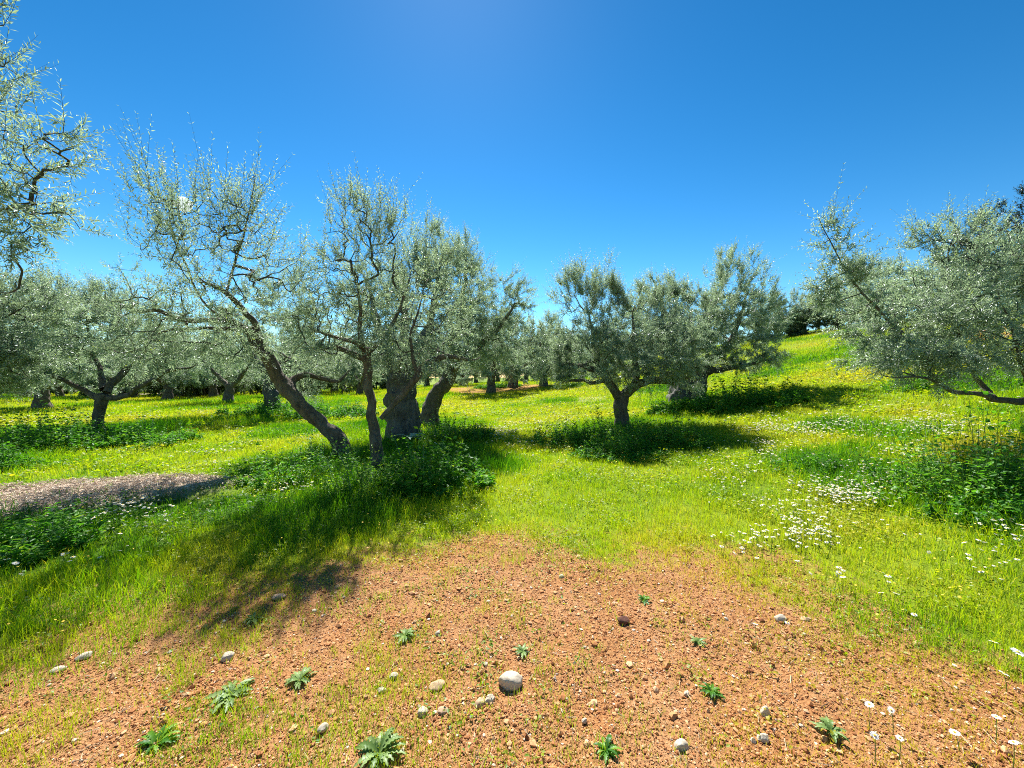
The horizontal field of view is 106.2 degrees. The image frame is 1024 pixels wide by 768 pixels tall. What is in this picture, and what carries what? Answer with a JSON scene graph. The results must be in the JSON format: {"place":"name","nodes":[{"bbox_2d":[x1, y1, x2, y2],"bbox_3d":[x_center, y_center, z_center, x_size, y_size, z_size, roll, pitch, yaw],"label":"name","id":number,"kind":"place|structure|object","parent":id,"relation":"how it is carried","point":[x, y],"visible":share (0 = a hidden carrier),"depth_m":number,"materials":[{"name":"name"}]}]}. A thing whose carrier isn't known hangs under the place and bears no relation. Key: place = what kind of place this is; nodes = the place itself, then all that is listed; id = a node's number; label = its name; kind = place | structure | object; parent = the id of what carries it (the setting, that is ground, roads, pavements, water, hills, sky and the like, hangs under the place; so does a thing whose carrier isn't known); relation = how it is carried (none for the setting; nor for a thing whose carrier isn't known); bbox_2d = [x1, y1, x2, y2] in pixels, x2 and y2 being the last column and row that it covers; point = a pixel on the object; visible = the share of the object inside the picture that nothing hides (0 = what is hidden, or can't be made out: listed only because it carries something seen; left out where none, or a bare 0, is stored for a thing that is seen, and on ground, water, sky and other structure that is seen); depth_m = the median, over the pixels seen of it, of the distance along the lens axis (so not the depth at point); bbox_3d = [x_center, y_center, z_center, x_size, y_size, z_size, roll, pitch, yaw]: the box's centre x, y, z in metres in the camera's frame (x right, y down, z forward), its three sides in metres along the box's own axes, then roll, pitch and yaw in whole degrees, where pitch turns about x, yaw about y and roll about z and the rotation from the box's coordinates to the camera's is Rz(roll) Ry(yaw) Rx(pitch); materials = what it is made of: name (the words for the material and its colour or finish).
{"place":"outdoors","nodes":[
{"label":"outdoors","id":0,"kind":"place"},
{"bbox_2d":[173,196,192,212],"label":"cloud","id":1,"kind":"structure","parent":0,"point":[188,208],"depth_m":412.86,"materials":[{"name":"white"}]},
{"bbox_2d":[0,316,1023,767],"bbox_3d":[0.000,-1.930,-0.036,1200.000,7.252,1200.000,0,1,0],"label":"ground","id":2,"kind":"structure","parent":0,"point":[560,630],"depth_m":2.29,"materials":[{"name":"soil"}]},
{"bbox_2d":[0,439,45,471],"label":"weed clump","id":3,"kind":"object","parent":2,"relation":"on","point":[4,456],"visible":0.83,"depth_m":6.66,"materials":[{"name":"green plant"}]},
{"bbox_2d":[0,245,97,404],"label":"olive tree","id":4,"kind":"object","parent":2,"relation":"on","point":[21,352],"visible":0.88,"depth_m":6.58,"materials":[{"name":"green plant"}]},
{"bbox_2d":[15,358,93,396],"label":"olive tree","id":5,"kind":"object","parent":2,"relation":"on","point":[59,388],"visible":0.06,"depth_m":31.10,"materials":[{"name":"green plant"}]},
{"bbox_2d":[0,500,112,568],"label":"weed clump","id":6,"kind":"object","parent":2,"relation":"on","point":[35,543],"visible":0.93,"depth_m":3.56,"materials":[{"name":"green plant"}]},
{"bbox_2d":[0,0,113,336],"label":"olive tree","id":7,"kind":"object","parent":2,"relation":"on","point":[22,244],"visible":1,"depth_m":3.40,"materials":[{"name":"green plant"}]},
{"bbox_2d":[6,297,133,407],"bbox_3d":[-23.032,-1.578,19.136,6.205,6.036,6.348,0,1,-18],"label":"olive tree","id":8,"kind":"object","parent":2,"relation":"on","point":[40,396],"visible":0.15,"depth_m":19.37,"materials":[{"name":"green plant"}]},
{"bbox_2d":[0,398,145,456],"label":"weed clump","id":9,"kind":"object","parent":2,"relation":"on","point":[71,432],"visible":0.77,"depth_m":8.65,"materials":[{"name":"green plant"}]},
{"bbox_2d":[74,651,92,660],"bbox_3d":[-2.465,1.565,2.213,0.077,0.034,0.055,-1,1,-30],"label":"stone","id":10,"kind":"object","parent":2,"relation":"on","point":[81,656],"visible":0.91,"depth_m":2.20,"materials":[{"name":"stone"}]},
{"bbox_2d":[71,378,117,396],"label":"shrub","id":11,"kind":"object","parent":2,"relation":"on","point":[81,393],"visible":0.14,"depth_m":30.37,"materials":[{"name":"green plant"}]},
{"bbox_2d":[0,258,204,430],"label":"olive tree","id":12,"kind":"object","parent":2,"relation":"on","point":[103,399],"visible":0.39,"depth_m":10.69,"materials":[{"name":"green plant"}]},
{"bbox_2d":[75,341,149,395],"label":"olive tree","id":13,"kind":"object","parent":2,"relation":"on","point":[122,391],"visible":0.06,"depth_m":29.78,"materials":[{"name":"green plant"}]},
{"bbox_2d":[83,339,159,397],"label":"olive tree","id":14,"kind":"object","parent":2,"relation":"on","point":[128,388],"visible":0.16,"depth_m":28.86,"materials":[{"name":"green plant"}]},
{"bbox_2d":[0,471,253,520],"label":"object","id":15,"kind":"object","parent":2,"relation":"on","point":[41,495],"visible":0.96,"depth_m":5.10,"materials":[{"name":"gravel"}]},
{"bbox_2d":[88,410,204,450],"bbox_3d":[-8.531,1.061,9.075,2.209,0.835,1.738,0,1,0],"label":"weed clump","id":16,"kind":"object","parent":2,"relation":"on","point":[144,438],"visible":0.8,"depth_m":8.85,"materials":[{"name":"green plant"}]},
{"bbox_2d":[133,723,180,755],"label":"rosette weed","id":17,"kind":"object","parent":2,"relation":"on","point":[152,736],"visible":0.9,"depth_m":1.67,"materials":[{"name":"green plant"}]},
{"bbox_2d":[103,321,217,399],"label":"olive tree","id":18,"kind":"object","parent":2,"relation":"on","point":[167,392],"visible":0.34,"depth_m":26.36,"materials":[{"name":"green plant"}]},
{"bbox_2d":[136,370,199,396],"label":"shrub","id":19,"kind":"object","parent":2,"relation":"on","point":[154,390],"visible":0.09,"depth_m":30.52,"materials":[{"name":"green plant"}]},
{"bbox_2d":[168,372,200,397],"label":"shrub","id":20,"kind":"object","parent":2,"relation":"on","point":[178,393],"visible":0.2,"depth_m":30.11,"materials":[{"name":"green plant"}]},
{"bbox_2d":[59,112,352,458],"bbox_3d":[-4.700,-1.018,6.410,3.888,5.210,4.299,0,1,0],"label":"olive tree","id":21,"kind":"object","parent":2,"relation":"on","point":[286,386],"visible":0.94,"depth_m":5.70,"materials":[{"name":"green plant"}]},
{"bbox_2d":[180,369,242,396],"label":"shrub","id":22,"kind":"object","parent":2,"relation":"on","point":[190,388],"visible":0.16,"depth_m":31.36,"materials":[{"name":"green plant"}]},
{"bbox_2d":[189,377,241,394],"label":"shrub","id":23,"kind":"object","parent":2,"relation":"on","point":[202,390],"visible":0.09,"depth_m":33.08,"materials":[{"name":"green plant"}]},
{"bbox_2d":[181,330,252,396],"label":"olive tree","id":24,"kind":"object","parent":2,"relation":"on","point":[213,390],"visible":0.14,"depth_m":30.71,"materials":[{"name":"green plant"}]},
{"bbox_2d":[174,324,279,400],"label":"olive tree","id":25,"kind":"object","parent":2,"relation":"on","point":[228,394],"visible":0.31,"depth_m":21.88,"materials":[{"name":"green plant"}]},
{"bbox_2d":[221,651,234,661],"bbox_3d":[-1.615,1.552,2.183,0.066,0.052,0.049,-1,1,-31],"label":"stone","id":26,"kind":"object","parent":2,"relation":"on","point":[228,655],"visible":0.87,"depth_m":2.17,"materials":[{"name":"stone"}]},
{"bbox_2d":[202,678,254,713],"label":"rosette weed","id":27,"kind":"object","parent":2,"relation":"on","point":[231,687],"visible":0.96,"depth_m":1.90,"materials":[{"name":"green plant"}]},
{"bbox_2d":[228,373,264,394],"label":"shrub","id":28,"kind":"object","parent":2,"relation":"on","point":[255,387],"visible":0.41,"depth_m":32.95,"materials":[{"name":"green plant"}]},
{"bbox_2d":[245,612,266,623],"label":"rosette weed","id":29,"kind":"object","parent":2,"relation":"on","point":[250,618],"visible":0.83,"depth_m":2.52,"materials":[{"name":"green plant"}]},
{"bbox_2d":[194,260,336,410],"bbox_3d":[-9.876,-1.948,15.448,5.871,6.600,3.916,0,1,-14],"label":"olive tree","id":30,"kind":"object","parent":2,"relation":"on","point":[267,391],"visible":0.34,"depth_m":15.34,"materials":[{"name":"green plant"}]},
{"bbox_2d":[213,396,321,417],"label":"weed clump","id":31,"kind":"object","parent":2,"relation":"on","point":[268,412],"visible":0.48,"depth_m":14.63,"materials":[{"name":"green plant"}]},
{"bbox_2d":[223,427,370,490],"bbox_3d":[-3.286,1.060,6.165,2.382,0.896,1.960,0,1,0],"label":"weed clump","id":32,"kind":"object","parent":2,"relation":"on","point":[265,469],"visible":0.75,"depth_m":5.78,"materials":[{"name":"green plant"}]},
{"bbox_2d":[251,321,342,393],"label":"olive tree","id":33,"kind":"object","parent":2,"relation":"on","point":[318,373],"visible":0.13,"depth_m":29.85,"materials":[{"name":"green plant"}]},
{"bbox_2d":[284,666,317,688],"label":"rosette weed","id":34,"kind":"object","parent":2,"relation":"on","point":[296,677],"visible":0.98,"depth_m":2.00,"materials":[{"name":"green plant"}]},
{"bbox_2d":[317,722,328,733],"bbox_3d":[-0.845,1.545,1.722,0.032,0.040,0.051,4,8,38],"label":"stone","id":35,"kind":"object","parent":2,"relation":"on","point":[321,727],"visible":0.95,"depth_m":1.72,"materials":[{"name":"stone"}]},
{"bbox_2d":[282,394,379,420],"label":"weed clump","id":36,"kind":"object","parent":2,"relation":"on","point":[345,412],"visible":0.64,"depth_m":14.26,"materials":[{"name":"green plant"}]},
{"bbox_2d":[302,367,360,393],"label":"shrub","id":37,"kind":"object","parent":2,"relation":"on","point":[329,385],"visible":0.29,"depth_m":31.83,"materials":[{"name":"green plant"}]},
{"bbox_2d":[314,332,358,391],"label":"olive tree","id":38,"kind":"object","parent":2,"relation":"on","point":[331,368],"visible":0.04,"depth_m":37.76,"materials":[{"name":"green plant"}]},
{"bbox_2d":[328,335,386,394],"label":"olive tree","id":39,"kind":"object","parent":2,"relation":"on","point":[353,379],"visible":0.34,"depth_m":30.28,"materials":[{"name":"green plant"}]},
{"bbox_2d":[307,436,423,502],"bbox_3d":[-1.897,1.086,5.122,1.571,0.846,1.227,0,1,0],"label":"weed clump","id":40,"kind":"object","parent":2,"relation":"on","point":[345,480],"visible":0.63,"depth_m":4.96,"materials":[{"name":"green plant"}]},
{"bbox_2d":[355,359,387,387],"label":"olive tree","id":41,"kind":"object","parent":2,"relation":"on","point":[382,381],"visible":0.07,"depth_m":37.33,"materials":[{"name":"green plant"}]},
{"bbox_2d":[259,157,487,471],"bbox_3d":[-2.149,-0.965,6.084,3.611,5.077,2.257,0,1,0],"label":"olive tree","id":42,"kind":"object","parent":2,"relation":"on","point":[431,363],"visible":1,"depth_m":6.00,"materials":[{"name":"green plant"}]},
{"bbox_2d":[353,727,405,767],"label":"rosette weed","id":43,"kind":"object","parent":2,"relation":"on","point":[371,746],"visible":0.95,"depth_m":1.60,"materials":[{"name":"green plant"}]},
{"bbox_2d":[392,628,416,642],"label":"rosette weed","id":44,"kind":"object","parent":2,"relation":"on","point":[407,632],"visible":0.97,"depth_m":2.32,"materials":[{"name":"green plant"}]},
{"bbox_2d":[321,190,500,442],"bbox_3d":[-2.569,-1.661,9.640,4.370,6.340,3.505,1,1,43],"label":"olive tree","id":45,"kind":"object","parent":2,"relation":"on","point":[402,416],"visible":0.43,"depth_m":9.21,"materials":[{"name":"green plant"}]},
{"bbox_2d":[417,706,427,717],"bbox_3d":[-0.416,1.533,1.795,0.051,0.037,0.042,-2,0,-23],"label":"stone","id":46,"kind":"object","parent":2,"relation":"on","point":[420,712],"visible":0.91,"depth_m":1.78,"materials":[{"name":"stone"}]},
{"bbox_2d":[351,426,495,501],"bbox_3d":[-1.269,1.075,5.505,2.128,0.886,1.622,0,1,0],"label":"weed clump","id":47,"kind":"object","parent":2,"relation":"on","point":[442,472],"visible":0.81,"depth_m":5.28,"materials":[{"name":"green plant"}]},
{"bbox_2d":[429,679,444,691],"bbox_3d":[-0.379,1.528,1.946,0.084,0.036,0.061,-5,5,-6],"label":"stone","id":48,"kind":"object","parent":2,"relation":"on","point":[435,686],"visible":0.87,"depth_m":1.94,"materials":[{"name":"stone"}]},
{"bbox_2d":[416,408,502,444],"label":"weed clump","id":49,"kind":"object","parent":2,"relation":"on","point":[482,431],"visible":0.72,"depth_m":9.10,"materials":[{"name":"green plant"}]},
{"bbox_2d":[440,341,490,385],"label":"olive tree","id":50,"kind":"object","parent":2,"relation":"on","point":[473,374],"visible":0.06,"depth_m":39.20,"materials":[{"name":"green plant"}]},
{"bbox_2d":[417,217,541,426],"bbox_3d":[-1.025,-1.803,11.284,4.083,6.569,2.713,0,1,0],"label":"olive tree","id":51,"kind":"object","parent":2,"relation":"on","point":[432,403],"visible":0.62,"depth_m":11.24,"materials":[{"name":"green plant"}]},
{"bbox_2d":[474,697,484,708],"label":"stone","id":52,"kind":"object","parent":2,"relation":"on","point":[478,703],"visible":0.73,"depth_m":1.81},
{"bbox_2d":[485,694,494,703],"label":"stone","id":53,"kind":"object","parent":2,"relation":"on","point":[490,698],"visible":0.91,"depth_m":1.84,"materials":[{"name":"stone"}]},
{"bbox_2d":[453,302,538,393],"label":"olive tree","id":54,"kind":"object","parent":2,"relation":"on","point":[491,378],"visible":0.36,"depth_m":24.35,"materials":[{"name":"green plant"}]},
{"bbox_2d":[473,381,523,388],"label":"weed clump","id":55,"kind":"object","parent":2,"relation":"on","point":[499,385],"visible":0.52,"depth_m":30.84,"materials":[{"name":"green plant"}]},
{"bbox_2d":[498,670,522,690],"bbox_3d":[-0.007,1.505,1.950,0.104,0.082,0.098,1,1,44],"label":"stone","id":56,"kind":"object","parent":2,"relation":"on","point":[511,680],"visible":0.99,"depth_m":1.92,"materials":[{"name":"stone"}]},
{"bbox_2d":[0,306,1023,767],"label":"meadow grass","id":57,"kind":"structure","parent":2,"relation":"on","point":[132,562],"depth_m":3.81,"materials":[{"name":"plant"}]},
{"bbox_2d":[0,334,1023,767],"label":"ground cover","id":58,"kind":"object","parent":2,"relation":"on","point":[480,408],"visible":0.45,"depth_m":4.68,"materials":[{"name":"yellow plant"}]},
{"bbox_2d":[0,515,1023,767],"bbox_3d":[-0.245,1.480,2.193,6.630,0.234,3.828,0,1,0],"label":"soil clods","id":59,"kind":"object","parent":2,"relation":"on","point":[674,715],"visible":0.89,"depth_m":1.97,"materials":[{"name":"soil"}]},
{"bbox_2d":[0,360,1023,637],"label":"yellow wildflowers","id":60,"kind":"object","parent":2,"relation":"on","point":[692,480],"visible":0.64,"depth_m":3.76,"materials":[{"name":"plant"}]},
{"bbox_2d":[2,391,1023,652],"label":"daisy patches","id":61,"kind":"object","parent":2,"relation":"on","point":[800,525],"visible":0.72,"depth_m":4.31,"materials":[{"name":"white plant"}]},
{"bbox_2d":[4,531,1023,767],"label":"dry straw","id":62,"kind":"object","parent":2,"relation":"on","point":[584,697],"visible":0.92,"depth_m":1.82,"materials":[{"name":"plant"}]},
{"bbox_2d":[467,308,568,387],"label":"olive tree","id":63,"kind":"object","parent":2,"relation":"on","point":[512,383],"visible":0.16,"depth_m":29.44,"materials":[{"name":"green plant"}]},
{"bbox_2d":[513,643,528,658],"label":"rosette weed","id":64,"kind":"object","parent":2,"relation":"on","point":[521,649],"visible":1,"depth_m":2.17,"materials":[{"name":"green plant"}]},
{"bbox_2d":[513,309,585,386],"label":"olive tree","id":65,"kind":"object","parent":2,"relation":"on","point":[550,320],"visible":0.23,"depth_m":28.45,"materials":[{"name":"green plant"}]},
{"bbox_2d":[545,327,593,373],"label":"olive tree","id":66,"kind":"object","parent":2,"relation":"on","point":[587,354],"visible":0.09,"depth_m":39.28,"materials":[{"name":"green plant"}]},
{"bbox_2d":[523,401,637,450],"bbox_3d":[1.531,0.817,8.459,2.615,1.103,2.037,0,1,0],"label":"weed clump","id":67,"kind":"object","parent":2,"relation":"on","point":[572,436],"visible":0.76,"depth_m":8.30,"materials":[{"name":"green plant"}]},
{"bbox_2d":[593,734,622,763],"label":"rosette weed","id":68,"kind":"object","parent":2,"relation":"on","point":[607,745],"visible":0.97,"depth_m":1.59,"materials":[{"name":"green plant"}]},
{"bbox_2d":[567,421,674,463],"bbox_3d":[1.982,1.031,7.015,1.997,0.663,1.435,0,1,0],"label":"weed clump","id":69,"kind":"object","parent":2,"relation":"on","point":[628,449],"visible":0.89,"depth_m":6.91,"materials":[{"name":"green plant"}]},
{"bbox_2d":[617,616,629,623],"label":"stone","id":70,"kind":"object","parent":2,"relation":"on","point":[621,619],"visible":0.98,"depth_m":2.40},
{"bbox_2d":[525,243,728,426],"bbox_3d":[2.751,-1.157,9.645,4.913,4.925,3.586,0,1,0],"label":"olive tree","id":71,"kind":"object","parent":2,"relation":"on","point":[663,334],"visible":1,"depth_m":9.40,"materials":[{"name":"green plant"}]},
{"bbox_2d":[638,594,651,605],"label":"rosette weed","id":72,"kind":"object","parent":2,"relation":"on","point":[643,598],"visible":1,"depth_m":2.60,"materials":[{"name":"green plant"}]},
{"bbox_2d":[609,407,713,451],"bbox_3d":[2.888,0.869,7.655,2.107,0.863,1.618,0,1,0],"label":"weed clump","id":73,"kind":"object","parent":2,"relation":"on","point":[659,437],"visible":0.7,"depth_m":7.43,"materials":[{"name":"green plant"}]},
{"bbox_2d":[642,393,712,415],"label":"weed clump","id":74,"kind":"object","parent":2,"relation":"on","point":[683,405],"visible":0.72,"depth_m":11.53,"materials":[{"name":"green plant"}]},
{"bbox_2d":[674,738,688,750],"bbox_3d":[0.700,1.501,1.590,0.062,0.057,0.043,3,-1,-23],"label":"stone","id":75,"kind":"object","parent":2,"relation":"on","point":[682,743],"visible":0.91,"depth_m":1.58,"materials":[{"name":"stone"}]},
{"bbox_2d":[689,635,707,645],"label":"rosette weed","id":76,"kind":"object","parent":2,"relation":"on","point":[697,640],"visible":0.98,"depth_m":2.19,"materials":[{"name":"green plant"}]},
{"bbox_2d":[612,237,801,401],"bbox_3d":[6.512,-2.284,12.968,6.117,6.263,4.586,0,1,0],"label":"olive tree","id":77,"kind":"object","parent":2,"relation":"on","point":[714,312],"visible":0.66,"depth_m":12.87,"materials":[{"name":"green plant"}]},
{"bbox_2d":[699,682,725,698],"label":"rosette weed","id":78,"kind":"object","parent":2,"relation":"on","point":[714,691],"visible":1,"depth_m":1.85,"materials":[{"name":"green plant"}]},
{"bbox_2d":[688,306,746,344],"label":"olive tree","id":79,"kind":"object","parent":2,"relation":"on","point":[723,328],"visible":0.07,"depth_m":36.86,"materials":[{"name":"green plant"}]},
{"bbox_2d":[689,359,811,415],"bbox_3d":[6.710,0.074,11.053,3.158,1.602,2.610,0,1,24],"label":"weed clump","id":80,"kind":"object","parent":2,"relation":"on","point":[787,394],"visible":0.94,"depth_m":10.93,"materials":[{"name":"green plant"}]},
{"bbox_2d":[757,733,769,743],"bbox_3d":[1.052,1.485,1.612,0.048,0.039,0.035,0,1,10],"label":"stone","id":81,"kind":"object","parent":2,"relation":"on","point":[763,737],"visible":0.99,"depth_m":1.60,"materials":[{"name":"stone"}]},
{"bbox_2d":[760,706,769,716],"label":"stone","id":82,"kind":"object","parent":2,"relation":"on","point":[766,712],"visible":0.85,"depth_m":1.72,"materials":[{"name":"stone"}]},
{"bbox_2d":[746,287,799,334],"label":"olive tree","id":83,"kind":"object","parent":2,"relation":"on","point":[779,292],"visible":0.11,"depth_m":36.09,"materials":[{"name":"green plant"}]},
{"bbox_2d":[774,614,786,622],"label":"stone","id":84,"kind":"object","parent":2,"relation":"on","point":[779,617],"visible":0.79,"depth_m":2.32,"materials":[{"name":"stone"}]},
{"bbox_2d":[767,320,805,336],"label":"shrub","id":85,"kind":"object","parent":2,"relation":"on","point":[789,333],"visible":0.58,"depth_m":34.58,"materials":[{"name":"green plant"}]},
{"bbox_2d":[780,285,831,333],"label":"olive tree","id":86,"kind":"object","parent":2,"relation":"on","point":[800,300],"visible":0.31,"depth_m":35.60,"materials":[{"name":"green plant"}]},
{"bbox_2d":[789,313,844,334],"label":"shrub","id":87,"kind":"object","parent":2,"relation":"on","point":[806,320],"visible":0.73,"depth_m":34.09,"materials":[{"name":"green plant"}]},
{"bbox_2d":[766,447,890,477],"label":"weed clump","id":88,"kind":"object","parent":2,"relation":"on","point":[817,461],"visible":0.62,"depth_m":5.31,"materials":[{"name":"green plant"}]},
{"bbox_2d":[809,716,849,742],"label":"rosette weed","id":89,"kind":"object","parent":2,"relation":"on","point":[827,724],"visible":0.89,"depth_m":1.63,"materials":[{"name":"green plant"}]},
{"bbox_2d":[800,288,875,327],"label":"olive tree","id":90,"kind":"object","parent":2,"relation":"on","point":[831,317],"visible":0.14,"depth_m":33.28,"materials":[{"name":"green plant"}]},
{"bbox_2d":[812,251,904,324],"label":"olive tree","id":91,"kind":"object","parent":2,"relation":"on","point":[849,305],"visible":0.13,"depth_m":30.61,"materials":[{"name":"green plant"}]},
{"bbox_2d":[869,731,878,762],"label":"daisy","id":92,"kind":"object","parent":2,"relation":"on","point":[874,735],"visible":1,"depth_m":1.49,"materials":[{"name":"white plant"}]},
{"bbox_2d":[847,249,955,321],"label":"olive tree","id":93,"kind":"object","parent":2,"relation":"on","point":[886,277],"visible":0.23,"depth_m":26.86,"materials":[{"name":"green plant"}]},
{"bbox_2d":[788,162,1023,405],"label":"olive tree","id":94,"kind":"object","parent":2,"relation":"on","point":[898,350],"visible":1,"depth_m":5.55,"materials":[{"name":"green plant"}]},
{"bbox_2d":[875,361,968,392],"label":"weed clump","id":95,"kind":"object","parent":2,"relation":"on","point":[919,385],"visible":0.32,"depth_m":9.35,"materials":[{"name":"green plant"}]},
{"bbox_2d":[846,390,1023,532],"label":"weed clump","id":96,"kind":"object","parent":2,"relation":"on","point":[997,460],"visible":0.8,"depth_m":3.83,"materials":[{"name":"green plant"}]},
{"bbox_2d":[883,250,1010,314],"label":"olive tree","id":97,"kind":"object","parent":2,"relation":"on","point":[904,289],"visible":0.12,"depth_m":22.01,"materials":[{"name":"green plant"}]},
{"bbox_2d":[883,439,1023,511],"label":"weed clump","id":98,"kind":"object","parent":2,"relation":"on","point":[925,483],"visible":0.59,"depth_m":4.01,"materials":[{"name":"green plant"}]},
{"bbox_2d":[949,728,960,749],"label":"daisy","id":99,"kind":"object","parent":2,"relation":"on","point":[954,732],"visible":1,"depth_m":1.51,"materials":[{"name":"white plant"}]},
{"bbox_2d":[919,197,1023,293],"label":"tree","id":100,"kind":"object","parent":2,"relation":"on","point":[961,241],"visible":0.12,"depth_m":24.43,"materials":[{"name":"green plant"}]},
{"bbox_2d":[980,182,1023,260],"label":"dark evergreen tree","id":101,"kind":"object","parent":2,"relation":"on","point":[1020,206],"visible":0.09,"depth_m":24.23,"materials":[{"name":"green plant"}]},
{"bbox_2d":[0,0,1023,377],"label":"sky","id":102,"kind":"structure","parent":0,"point":[657,132],"materials":[{"name":"blue"}]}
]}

